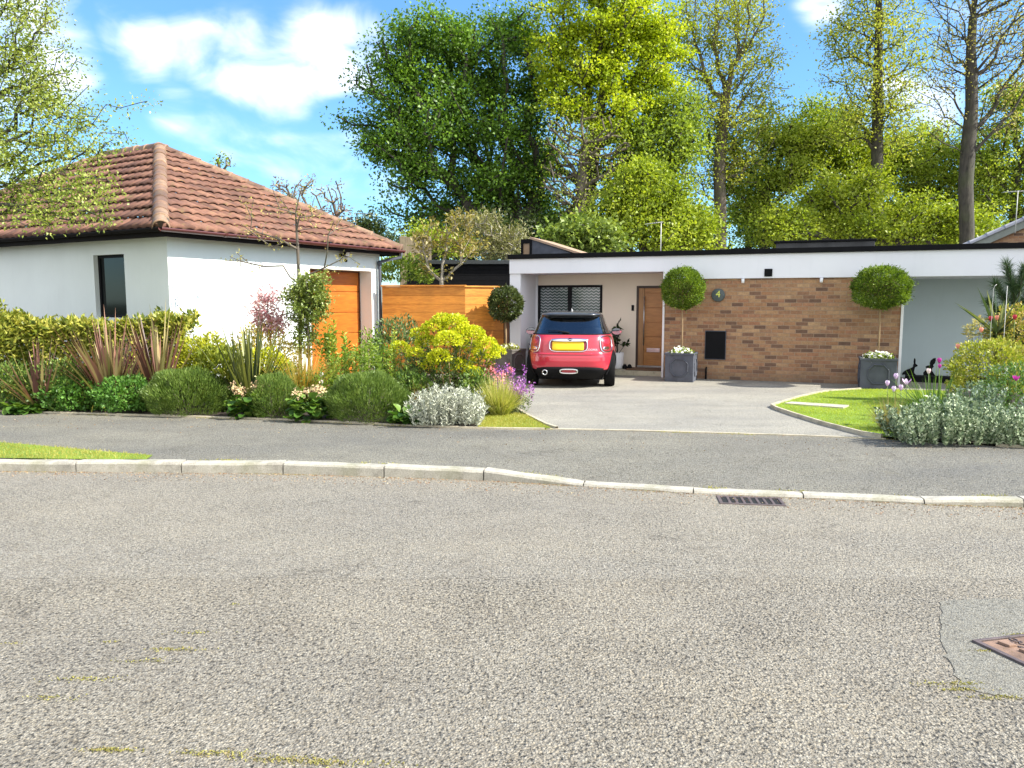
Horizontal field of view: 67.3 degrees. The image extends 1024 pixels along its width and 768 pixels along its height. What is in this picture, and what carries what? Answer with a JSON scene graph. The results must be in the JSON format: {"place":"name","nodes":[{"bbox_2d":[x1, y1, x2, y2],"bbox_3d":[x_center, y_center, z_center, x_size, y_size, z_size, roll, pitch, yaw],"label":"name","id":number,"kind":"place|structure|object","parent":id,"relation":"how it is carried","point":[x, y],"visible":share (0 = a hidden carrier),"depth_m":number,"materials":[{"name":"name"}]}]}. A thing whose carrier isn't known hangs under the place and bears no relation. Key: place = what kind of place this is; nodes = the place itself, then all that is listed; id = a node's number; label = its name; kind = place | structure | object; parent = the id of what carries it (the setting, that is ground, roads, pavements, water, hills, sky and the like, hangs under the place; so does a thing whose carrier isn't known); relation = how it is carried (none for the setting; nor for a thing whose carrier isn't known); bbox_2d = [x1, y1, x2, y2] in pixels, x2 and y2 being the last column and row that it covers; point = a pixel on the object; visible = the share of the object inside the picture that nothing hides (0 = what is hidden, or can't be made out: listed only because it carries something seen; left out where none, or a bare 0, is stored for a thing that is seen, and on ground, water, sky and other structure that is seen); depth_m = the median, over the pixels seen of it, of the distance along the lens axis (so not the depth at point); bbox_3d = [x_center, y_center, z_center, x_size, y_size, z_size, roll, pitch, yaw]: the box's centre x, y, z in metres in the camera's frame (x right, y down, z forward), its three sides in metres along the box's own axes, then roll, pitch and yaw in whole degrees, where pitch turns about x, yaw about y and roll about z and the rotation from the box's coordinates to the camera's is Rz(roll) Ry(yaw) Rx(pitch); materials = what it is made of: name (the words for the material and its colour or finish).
{"place":"outdoors","nodes":[
{"label":"outdoors","id":0,"kind":"place"},
{"bbox_2d":[0,375,521,425],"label":"garden bed","id":1,"kind":"object","parent":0,"point":[221,413],"visible":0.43,"depth_m":10.97,"materials":[{"name":"soil"}]},
{"bbox_2d":[0,297,21,360],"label":"climbing shrub","id":2,"kind":"object","parent":1,"relation":"on","point":[5,324],"visible":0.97,"depth_m":12.00,"materials":[{"name":"green plant"}]},
{"bbox_2d":[0,358,44,409],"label":"filler plant","id":3,"kind":"object","parent":1,"relation":"on","point":[10,379],"visible":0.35,"depth_m":11.31,"materials":[{"name":"green plant"}]},
{"bbox_2d":[0,339,77,409],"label":"bronze flax","id":4,"kind":"object","parent":1,"relation":"on","point":[34,383],"visible":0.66,"depth_m":11.07,"materials":[{"name":"brown plant"}]},
{"bbox_2d":[18,356,93,410],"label":"filler plant","id":5,"kind":"object","parent":1,"relation":"on","point":[73,372],"visible":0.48,"depth_m":11.22,"materials":[{"name":"green plant"}]},
{"bbox_2d":[33,374,100,411],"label":"geranium clump","id":6,"kind":"object","parent":1,"relation":"on","point":[58,397],"visible":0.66,"depth_m":11.10,"materials":[{"name":"green plant"}]},
{"bbox_2d":[0,305,202,400],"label":"variegated hedge","id":7,"kind":"object","parent":1,"relation":"on","point":[35,329],"visible":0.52,"depth_m":12.06,"materials":[{"name":"green plant"}]},
{"bbox_2d":[37,308,169,408],"bbox_3d":[-5.885,-0.419,11.434,1.856,1.596,1.732,4,7,31],"label":"bronze flax","id":8,"kind":"object","parent":1,"relation":"on","point":[109,362],"visible":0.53,"depth_m":11.12,"materials":[{"name":"brown plant"}]},
{"bbox_2d":[87,372,164,412],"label":"geranium clump","id":9,"kind":"object","parent":1,"relation":"on","point":[99,396],"visible":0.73,"depth_m":10.92,"materials":[{"name":"green plant"}]},
{"bbox_2d":[116,305,201,386],"bbox_3d":[-5.242,-0.458,11.498,1.461,1.659,1.348,4,7,34],"label":"bronze flax","id":10,"kind":"object","parent":1,"relation":"on","point":[160,357],"visible":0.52,"depth_m":11.24,"materials":[{"name":"brown plant"}]},
{"bbox_2d":[136,364,233,416],"bbox_3d":[-4.669,0.071,11.073,1.312,0.713,1.251,0,6,0],"label":"lavender bush","id":11,"kind":"object","parent":1,"relation":"on","point":[158,383],"visible":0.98,"depth_m":10.77,"materials":[{"name":"green plant"}]},
{"bbox_2d":[165,330,237,399],"bbox_3d":[-4.732,-0.288,11.825,1.328,1.101,0.996,0,6,0],"label":"golden shrub","id":12,"kind":"object","parent":1,"relation":"on","point":[203,341],"visible":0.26,"depth_m":11.66,"materials":[{"name":"yellow plant"}]},
{"bbox_2d":[183,343,261,402],"bbox_3d":[-4.366,-0.138,11.595,1.283,0.996,0.941,0,6,0],"label":"spotted laurel","id":13,"kind":"object","parent":1,"relation":"on","point":[217,356],"visible":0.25,"depth_m":11.40,"materials":[{"name":"green plant"}]},
{"bbox_2d":[221,376,266,419],"bbox_3d":[-3.650,0.206,10.617,0.586,0.646,0.565,-5,8,-37],"label":"bergenia","id":14,"kind":"object","parent":1,"relation":"on","point":[241,402],"visible":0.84,"depth_m":10.54,"materials":[{"name":"green plant"}]},
{"bbox_2d":[188,305,301,405],"bbox_3d":[-3.765,-0.383,11.223,1.398,1.569,1.537,5,8,38],"label":"green flax","id":15,"kind":"object","parent":1,"relation":"on","point":[246,373],"visible":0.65,"depth_m":11.02,"materials":[{"name":"green plant"}]},
{"bbox_2d":[229,320,302,367],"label":"golden shrub","id":16,"kind":"object","parent":1,"relation":"on","point":[286,342],"visible":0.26,"depth_m":12.23,"materials":[{"name":"green plant"}]},
{"bbox_2d":[242,282,292,342],"bbox_3d":[-3.840,-0.681,12.381,0.933,1.917,0.596,0,6,0],"label":"pieris","id":17,"kind":"object","parent":1,"relation":"on","point":[265,300],"visible":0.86,"depth_m":12.29,"materials":[{"name":"pink plant"}]},
{"bbox_2d":[247,370,302,418],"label":"lavender bush","id":18,"kind":"object","parent":1,"relation":"on","point":[276,379],"visible":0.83,"depth_m":10.50,"materials":[{"name":"green plant"}]},
{"bbox_2d":[220,176,376,372],"bbox_3d":[-3.392,-1.528,12.441,2.509,3.587,0.816,0,6,0],"label":"young tree","id":19,"kind":"object","parent":1,"relation":"on","point":[296,247],"visible":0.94,"depth_m":12.27,"materials":[{"name":"brown plant"}]},
{"bbox_2d":[277,268,338,368],"bbox_3d":[-3.223,-0.765,12.203,0.960,2.121,0.826,0,6,0],"label":"honeysuckle shrub","id":20,"kind":"object","parent":1,"relation":"on","point":[309,304],"visible":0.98,"depth_m":12.10,"materials":[{"name":"green plant"}]},
{"bbox_2d":[283,381,334,422],"bbox_3d":[-2.710,0.247,10.357,0.677,0.573,0.558,0,6,0],"label":"bergenia","id":21,"kind":"object","parent":1,"relation":"on","point":[298,412],"visible":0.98,"depth_m":10.25,"materials":[{"name":"green plant"}]},
{"bbox_2d":[315,319,352,374],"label":"phlox clump","id":22,"kind":"object","parent":1,"relation":"on","point":[326,344],"visible":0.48,"depth_m":12.06,"materials":[{"name":"green plant"}]},
{"bbox_2d":[321,369,412,423],"bbox_3d":[-1.951,0.139,10.433,1.238,0.712,1.186,0,6,0],"label":"lavender bush","id":23,"kind":"object","parent":1,"relation":"on","point":[401,394],"visible":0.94,"depth_m":10.15,"materials":[{"name":"green plant"}]},
{"bbox_2d":[323,340,420,407],"bbox_3d":[-2.181,-0.174,11.789,1.459,1.036,1.157,0,6,0],"label":"phlox clump","id":24,"kind":"object","parent":1,"relation":"on","point":[365,357],"visible":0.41,"depth_m":11.70,"materials":[{"name":"green plant"}]},
{"bbox_2d":[366,312,433,376],"bbox_3d":[-1.920,-0.647,13.189,1.233,1.171,0.996,0,6,0],"label":"viburnum","id":25,"kind":"object","parent":1,"relation":"on","point":[400,337],"visible":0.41,"depth_m":13.07,"materials":[{"name":"green plant"}]},
{"bbox_2d":[399,347,482,399],"bbox_3d":[-1.036,-0.112,11.646,1.436,0.933,0.972,0,6,0],"label":"bushy shrub","id":26,"kind":"object","parent":1,"relation":"on","point":[434,367],"visible":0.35,"depth_m":11.44,"materials":[{"name":"green plant"}]},
{"bbox_2d":[403,382,489,425],"bbox_3d":[-0.832,0.251,10.013,1.131,0.544,0.776,0,6,0],"label":"lambs ear","id":27,"kind":"object","parent":1,"relation":"on","point":[431,412],"visible":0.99,"depth_m":9.84},
{"bbox_2d":[388,312,506,402],"bbox_3d":[-0.996,-0.367,11.652,1.853,1.461,1.032,0,6,0],"label":"euphorbia","id":28,"kind":"object","parent":1,"relation":"on","point":[458,341],"visible":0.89,"depth_m":11.56,"materials":[{"name":"yellow plant"}]},
{"bbox_2d":[256,332,351,406],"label":"feather grass","id":29,"kind":"object","parent":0,"point":[306,369],"depth_m":11.25,"materials":[{"name":"beige plant"}]},
{"bbox_2d":[28,321,994,492],"bbox_3d":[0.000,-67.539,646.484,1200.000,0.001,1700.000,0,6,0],"label":"ground","id":30,"kind":"structure","parent":0,"point":[801,492],"depth_m":9.59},
{"bbox_2d":[0,459,78,471],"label":"kerbstone","id":31,"kind":"object","parent":30,"relation":"on","point":[51,465],"visible":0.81,"depth_m":7.73,"materials":[{"name":"concrete"}]},
{"bbox_2d":[76,459,185,472],"bbox_3d":[-3.831,0.854,7.752,1.057,0.174,0.129,0,6,2],"label":"kerbstone","id":32,"kind":"object","parent":30,"relation":"on","point":[135,466],"visible":0.81,"depth_m":7.69,"materials":[{"name":"concrete"}]},
{"bbox_2d":[182,460,285,473],"bbox_3d":[-2.782,0.855,7.712,1.018,0.179,0.130,0,6,2],"label":"kerbstone","id":33,"kind":"object","parent":30,"relation":"on","point":[238,466],"visible":0.81,"depth_m":7.65,"materials":[{"name":"concrete"}]},
{"bbox_2d":[270,173,369,228],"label":"bud tree","id":34,"kind":"object","parent":30,"relation":"on","point":[336,212],"visible":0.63,"depth_m":21.48,"materials":[{"name":"grey plant"}]},
{"bbox_2d":[283,460,386,476],"bbox_3d":[-1.749,0.867,7.620,1.022,0.176,0.130,1,6,8],"label":"kerbstone","id":35,"kind":"object","parent":30,"relation":"on","point":[335,468],"visible":0.81,"depth_m":7.56,"materials":[{"name":"concrete"}]},
{"bbox_2d":[347,209,407,257],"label":"holly tree","id":36,"kind":"object","parent":30,"relation":"on","point":[368,223],"visible":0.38,"depth_m":29.36,"materials":[{"name":"green plant"}]},
{"bbox_2d":[389,216,476,259],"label":"background tree","id":37,"kind":"object","parent":30,"relation":"on","point":[442,251],"visible":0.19,"depth_m":32.26,"materials":[{"name":"green plant"}]},
{"bbox_2d":[384,463,484,480],"bbox_3d":[-0.749,0.883,7.474,0.974,0.175,0.129,1,6,9],"label":"kerbstone","id":38,"kind":"object","parent":30,"relation":"on","point":[430,471],"visible":0.81,"depth_m":7.42,"materials":[{"name":"concrete"}]},
{"bbox_2d":[405,207,490,284],"bbox_3d":[-1.521,-2.207,18.348,2.056,4.004,1.256,0,6,0],"label":"fig shrub","id":39,"kind":"object","parent":30,"relation":"on","point":[445,242],"visible":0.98,"depth_m":18.13,"materials":[{"name":"green plant"}]},
{"bbox_2d":[319,0,584,237],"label":"oak tree","id":40,"kind":"object","parent":30,"relation":"on","point":[451,42],"visible":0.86,"depth_m":37.84,"materials":[{"name":"green plant"}]},
{"bbox_2d":[387,196,569,259],"bbox_3d":[-0.908,-5.358,35.778,10.247,6.552,4.718,0,6,0],"label":"dark undergrowth tree","id":41,"kind":"object","parent":30,"relation":"on","point":[508,220],"visible":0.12,"depth_m":34.95,"materials":[{"name":"green plant"}]},
{"bbox_2d":[450,204,534,259],"bbox_3d":[-0.634,-3.328,24.779,2.763,4.857,2.078,0,6,0],"label":"broom shrub","id":42,"kind":"object","parent":30,"relation":"on","point":[502,248],"visible":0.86,"depth_m":24.47,"materials":[{"name":"green plant"}]},
{"bbox_2d":[484,467,583,485],"bbox_3d":[0.208,0.906,7.287,0.945,0.170,0.131,2,6,14],"label":"kerbstone","id":43,"kind":"object","parent":30,"relation":"on","point":[496,474],"visible":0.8,"depth_m":7.26,"materials":[{"name":"concrete"}]},
{"bbox_2d":[533,206,636,252],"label":"dark shrub tree","id":44,"kind":"object","parent":30,"relation":"on","point":[588,235],"visible":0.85,"depth_m":28.05,"materials":[{"name":"green plant"}]},
{"bbox_2d":[526,101,646,221],"bbox_3d":[3.512,-7.462,35.465,5.717,10.822,4.414,-2,7,-20],"label":"ivy clad tree","id":45,"kind":"object","parent":30,"relation":"on","point":[579,175],"visible":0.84,"depth_m":34.95,"materials":[{"name":"green plant"}]},
{"bbox_2d":[512,0,712,208],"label":"maple tree","id":46,"kind":"object","parent":30,"relation":"on","point":[636,33],"visible":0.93,"depth_m":35.89,"materials":[{"name":"green plant"}]},
{"bbox_2d":[507,78,726,230],"bbox_3d":[4.285,-8.519,39.302,5.273,12.114,12.691,-5,8,-40],"label":"chestnut tree","id":47,"kind":"object","parent":30,"relation":"on","point":[682,147],"visible":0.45,"depth_m":35.48,"materials":[{"name":"green plant"}]},
{"bbox_2d":[584,481,692,492],"bbox_3d":[1.153,0.969,7.045,0.981,0.094,0.130,2,6,15],"label":"kerbstone","id":48,"kind":"object","parent":30,"relation":"on","point":[664,488],"visible":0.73,"depth_m":7.01,"materials":[{"name":"concrete"}]},
{"bbox_2d":[570,148,734,251],"bbox_3d":[5.671,-5.598,31.509,5.818,7.953,5.224,5,8,37],"label":"lime tree","id":49,"kind":"object","parent":30,"relation":"on","point":[650,198],"visible":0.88,"depth_m":30.76,"materials":[{"name":"green plant"}]},
{"bbox_2d":[668,0,807,249],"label":"ash tree","id":50,"kind":"object","parent":30,"relation":"on","point":[722,124],"visible":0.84,"depth_m":37.41,"materials":[{"name":"green plant"}]},
{"bbox_2d":[693,487,802,497],"bbox_3d":[2.085,0.993,6.829,0.920,0.095,0.131,1,6,11],"label":"kerbstone","id":51,"kind":"object","parent":30,"relation":"on","point":[760,493],"visible":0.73,"depth_m":6.80,"materials":[{"name":"concrete"}]},
{"bbox_2d":[691,91,866,248],"bbox_3d":[13.755,-8.892,40.358,9.529,12.631,5.131,0,6,0],"label":"broadleaf tree","id":52,"kind":"object","parent":30,"relation":"on","point":[798,146],"visible":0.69,"depth_m":39.27,"materials":[{"name":"green plant"}]},
{"bbox_2d":[771,96,906,239],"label":"broadleaf tree","id":53,"kind":"object","parent":30,"relation":"on","point":[852,154],"visible":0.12,"depth_m":40.23,"materials":[{"name":"green plant"}]},
{"bbox_2d":[802,491,923,503],"bbox_3d":[3.017,1.009,6.648,0.956,0.102,0.133,1,6,11],"label":"kerbstone","id":54,"kind":"object","parent":30,"relation":"on","point":[864,497],"visible":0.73,"depth_m":6.61,"materials":[{"name":"concrete"}]},
{"bbox_2d":[737,161,1009,248],"bbox_3d":[16.767,-6.250,35.860,12.963,8.349,4.694,0,6,0],"label":"broadleaf tree","id":55,"kind":"object","parent":30,"relation":"on","point":[939,221],"visible":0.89,"depth_m":35.15,"materials":[{"name":"green plant"}]},
{"bbox_2d":[806,0,952,215],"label":"tall bare tree","id":56,"kind":"object","parent":30,"relation":"on","point":[878,112],"visible":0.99,"depth_m":36.43,"materials":[{"name":"green plant"}]},
{"bbox_2d":[839,117,1010,245],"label":"broadleaf tree","id":57,"kind":"object","parent":30,"relation":"on","point":[926,171],"visible":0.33,"depth_m":40.91,"materials":[{"name":"green plant"}]},
{"bbox_2d":[885,0,1023,243],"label":"tall bare tree","id":58,"kind":"object","parent":30,"relation":"on","point":[970,127],"visible":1,"depth_m":32.76,"materials":[{"name":"brown plant"}]},
{"bbox_2d":[920,496,1023,507],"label":"kerbstone","id":59,"kind":"object","parent":30,"relation":"on","point":[1009,501],"visible":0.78,"depth_m":6.45,"materials":[{"name":"concrete"}]},
{"bbox_2d":[947,76,1023,242],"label":"broadleaf tree","id":60,"kind":"object","parent":30,"relation":"on","point":[1001,172],"visible":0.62,"depth_m":38.67,"materials":[{"name":"green plant"}]},
{"bbox_2d":[963,217,1023,243],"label":"neighbour house","id":61,"kind":"structure","parent":30,"relation":"on","point":[1006,233],"depth_m":21.02,"materials":[{"name":"white paint"}]},
{"bbox_2d":[0,471,1023,767],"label":"road","id":62,"kind":"structure","parent":0,"point":[434,623],"depth_m":4.06,"materials":[{"name":"grey asphalt"}]},
{"bbox_2d":[1,413,1023,519],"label":"leaf litter","id":63,"kind":"object","parent":62,"relation":"on","point":[518,482],"visible":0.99,"depth_m":7.30,"materials":[{"name":"brown plant"}]},
{"bbox_2d":[5,471,1023,767],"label":"moss","id":64,"kind":"object","parent":62,"relation":"on","point":[321,761],"visible":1,"depth_m":2.93,"materials":[{"name":"green plant"}]},
{"bbox_2d":[939,598,1023,699],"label":"road patch","id":65,"kind":"object","parent":62,"relation":"on","point":[965,622],"visible":1,"depth_m":3.90,"materials":[{"name":"grey asphalt"}]},
{"bbox_2d":[972,634,1023,665],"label":"manhole cover","id":66,"kind":"object","parent":65,"relation":"on","point":[1010,647],"visible":1,"depth_m":3.79,"materials":[{"name":"metal"}]},
{"bbox_2d":[0,412,1023,496],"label":"footpath","id":67,"kind":"structure","parent":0,"point":[811,464],"depth_m":8.26,"materials":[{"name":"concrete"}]},
{"bbox_2d":[0,441,151,458],"bbox_3d":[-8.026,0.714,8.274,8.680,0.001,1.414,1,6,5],"label":"grass verge","id":68,"kind":"object","parent":67,"relation":"on","point":[64,451],"depth_m":8.05,"materials":[{"name":"green plant"}]},
{"bbox_2d":[0,0,162,238],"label":"hawthorn tree","id":69,"kind":"object","parent":67,"relation":"on","point":[22,86],"visible":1,"depth_m":9.99,"materials":[{"name":"green plant"}]},
{"bbox_2d":[0,410,544,429],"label":"edging strip","id":70,"kind":"object","parent":67,"relation":"on","point":[389,424],"visible":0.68,"depth_m":10.30,"materials":[{"name":"concrete"}]},
{"bbox_2d":[0,0,1023,284],"label":"sky","id":71,"kind":"structure","parent":0,"point":[251,80],"materials":[{"name":"blue"}]},
{"bbox_2d":[478,411,549,427],"bbox_3d":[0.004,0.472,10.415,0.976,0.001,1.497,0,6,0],"label":"lawn","id":72,"kind":"structure","parent":0,"point":[516,422],"depth_m":10.02,"materials":[{"name":"green plant"}]},
{"bbox_2d":[473,370,531,414],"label":"feather grass","id":73,"kind":"object","parent":72,"relation":"on","point":[500,402],"depth_m":10.72,"materials":[{"name":"plant"}]},
{"bbox_2d":[324,333,1021,437],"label":"driveway","id":74,"kind":"structure","parent":0,"point":[661,403],"depth_m":12.11,"materials":[{"name":"concrete"}]},
{"bbox_2d":[0,142,405,375],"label":"garage","id":75,"kind":"structure","parent":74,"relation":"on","point":[170,241],"depth_m":14.24,"materials":[{"name":"white paint"}]},
{"bbox_2d":[97,254,126,317],"bbox_3d":[-6.991,-1.723,13.577,0.877,1.095,0.060,3,7,29],"label":"window","id":76,"kind":"structure","parent":75,"relation":"in","point":[111,270],"depth_m":13.60,"materials":[{"name":"black glass"}]},
{"bbox_2d":[310,271,359,374],"bbox_3d":[-3.925,-1.308,16.578,0.060,2.267,1.893,3,7,29],"label":"garage door","id":77,"kind":"structure","parent":75,"relation":"in","point":[346,306],"depth_m":16.86,"materials":[{"name":"brown wood"}]},
{"bbox_2d":[381,252,439,284],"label":"laurel hedge","id":78,"kind":"object","parent":74,"relation":"on","point":[387,268],"visible":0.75,"depth_m":18.55,"materials":[{"name":"green plant"}]},
{"bbox_2d":[381,285,465,373],"bbox_3d":[-1.957,-1.213,17.128,1.922,1.961,0.130,1,6,8],"label":"board fence","id":79,"kind":"object","parent":74,"relation":"on","point":[421,304],"visible":0.48,"depth_m":17.05,"materials":[{"name":"orange wood"}]},
{"bbox_2d":[403,260,509,343],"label":"timber outbuilding","id":80,"kind":"structure","parent":74,"relation":"on","point":[481,273],"depth_m":19.81,"materials":[{"name":"black"}]},
{"bbox_2d":[464,286,503,372],"bbox_3d":[-0.627,-1.216,17.224,0.990,1.946,0.130,-3,7,-28],"label":"board fence","id":81,"kind":"object","parent":74,"relation":"on","point":[476,308],"visible":0.32,"depth_m":17.11,"materials":[{"name":"orange wood"}]},
{"bbox_2d":[494,348,526,375],"bbox_3d":[-0.047,-0.492,16.894,0.540,0.568,0.540,5,8,38],"label":"planter","id":82,"kind":"object","parent":74,"relation":"on","point":[515,359],"visible":0.65,"depth_m":16.70,"materials":[{"name":"stone"}]},
{"bbox_2d":[486,284,524,344],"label":"topiary tree","id":83,"kind":"object","parent":82,"relation":"in","point":[498,296],"visible":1,"depth_m":16.56,"materials":[{"name":"green plant"}]},
{"bbox_2d":[526,309,621,385],"bbox_3d":[1.272,-0.839,15.934,1.980,1.463,3.900,1,6,6],"label":"parked car","id":84,"kind":"object","parent":74,"relation":"on","point":[571,344],"visible":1,"depth_m":14.26,"materials":[{"name":"red paint"}]},
{"bbox_2d":[664,351,697,381],"bbox_3d":[3.428,-0.356,15.587,0.600,0.578,0.600,2,7,21],"label":"planter","id":85,"kind":"object","parent":74,"relation":"on","point":[680,367],"visible":0.98,"depth_m":15.33,"materials":[{"name":"stone"}]},
{"bbox_2d":[660,265,707,350],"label":"topiary tree","id":86,"kind":"object","parent":85,"relation":"in","point":[694,279],"visible":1,"depth_m":15.21,"materials":[{"name":"green plant"}]},
{"bbox_2d":[507,237,1023,385],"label":"bungalow","id":87,"kind":"object","parent":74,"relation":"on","point":[785,311],"visible":0.78,"depth_m":15.66,"materials":[{"name":"brown brick"}]},
{"bbox_2d":[538,285,602,329],"bbox_3d":[1.349,-1.760,17.926,1.623,1.077,0.150,2,7,21],"label":"window","id":88,"kind":"structure","parent":87,"relation":"in","point":[550,297],"depth_m":17.89,"materials":[{"name":"black glass"}]},
{"bbox_2d":[643,288,662,365],"bbox_3d":[3.298,-1.265,17.168,0.732,1.736,0.124,2,7,21],"label":"door","id":89,"kind":"structure","parent":87,"relation":"in","point":[653,305],"depth_m":17.23,"materials":[{"name":"brown wood"}]},
{"bbox_2d":[770,388,882,437],"bbox_3d":[4.675,0.343,11.697,1.388,0.085,5.280,2,7,22],"label":"edging strip","id":90,"kind":"object","parent":74,"relation":"on","point":[827,424],"visible":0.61,"depth_m":10.28,"materials":[{"name":"concrete"}]},
{"bbox_2d":[857,356,897,388],"bbox_3d":[6.757,-0.207,14.241,0.640,0.568,0.640,2,7,21],"label":"planter","id":91,"kind":"object","parent":74,"relation":"on","point":[876,373],"visible":0.84,"depth_m":13.97,"materials":[{"name":"stone"}]},
{"bbox_2d":[847,263,915,350],"bbox_3d":[6.774,-1.317,14.123,1.188,1.809,1.214,0,6,0],"label":"topiary tree","id":92,"kind":"object","parent":91,"relation":"in","point":[858,287],"visible":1,"depth_m":13.84,"materials":[{"name":"green plant"}]},
{"bbox_2d":[776,388,945,436],"bbox_3d":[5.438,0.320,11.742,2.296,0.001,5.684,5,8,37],"label":"lawn","id":93,"kind":"structure","parent":0,"point":[848,414],"depth_m":11.46,"materials":[{"name":"green plant"}]},
{"bbox_2d":[883,390,1023,444],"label":"garden bed","id":94,"kind":"object","parent":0,"point":[949,392],"visible":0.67,"depth_m":12.11,"materials":[{"name":"soil"}]},
{"bbox_2d":[874,392,1023,445],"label":"senecio shrub","id":95,"kind":"object","parent":94,"relation":"on","point":[957,421],"visible":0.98,"depth_m":8.55,"materials":[{"name":"grey plant"}]},
{"bbox_2d":[925,380,1023,424],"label":"senecio shrub","id":96,"kind":"object","parent":94,"relation":"on","point":[974,393],"visible":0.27,"depth_m":9.57,"materials":[{"name":"green plant"}]},
{"bbox_2d":[942,335,1023,394],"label":"euonymus","id":97,"kind":"object","parent":94,"relation":"on","point":[1011,353],"visible":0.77,"depth_m":10.81,"materials":[{"name":"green plant"}]},
{"bbox_2d":[959,287,1023,386],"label":"cordyline","id":98,"kind":"object","parent":94,"relation":"on","point":[998,328],"visible":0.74,"depth_m":11.23,"materials":[{"name":"green plant"}]},
{"bbox_2d":[978,257,1023,402],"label":"shrub","id":99,"kind":"object","parent":94,"relation":"on","point":[1015,288],"visible":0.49,"depth_m":11.76,"materials":[{"name":"green plant"}]},
{"bbox_2d":[979,301,1023,366],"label":"photinia","id":100,"kind":"object","parent":94,"relation":"on","point":[1016,312],"visible":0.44,"depth_m":11.29,"materials":[{"name":"green plant"}]},
{"bbox_2d":[970,360,1023,411],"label":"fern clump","id":101,"kind":"object","parent":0,"point":[1014,371],"visible":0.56,"depth_m":10.05,"materials":[{"name":"green plant"}]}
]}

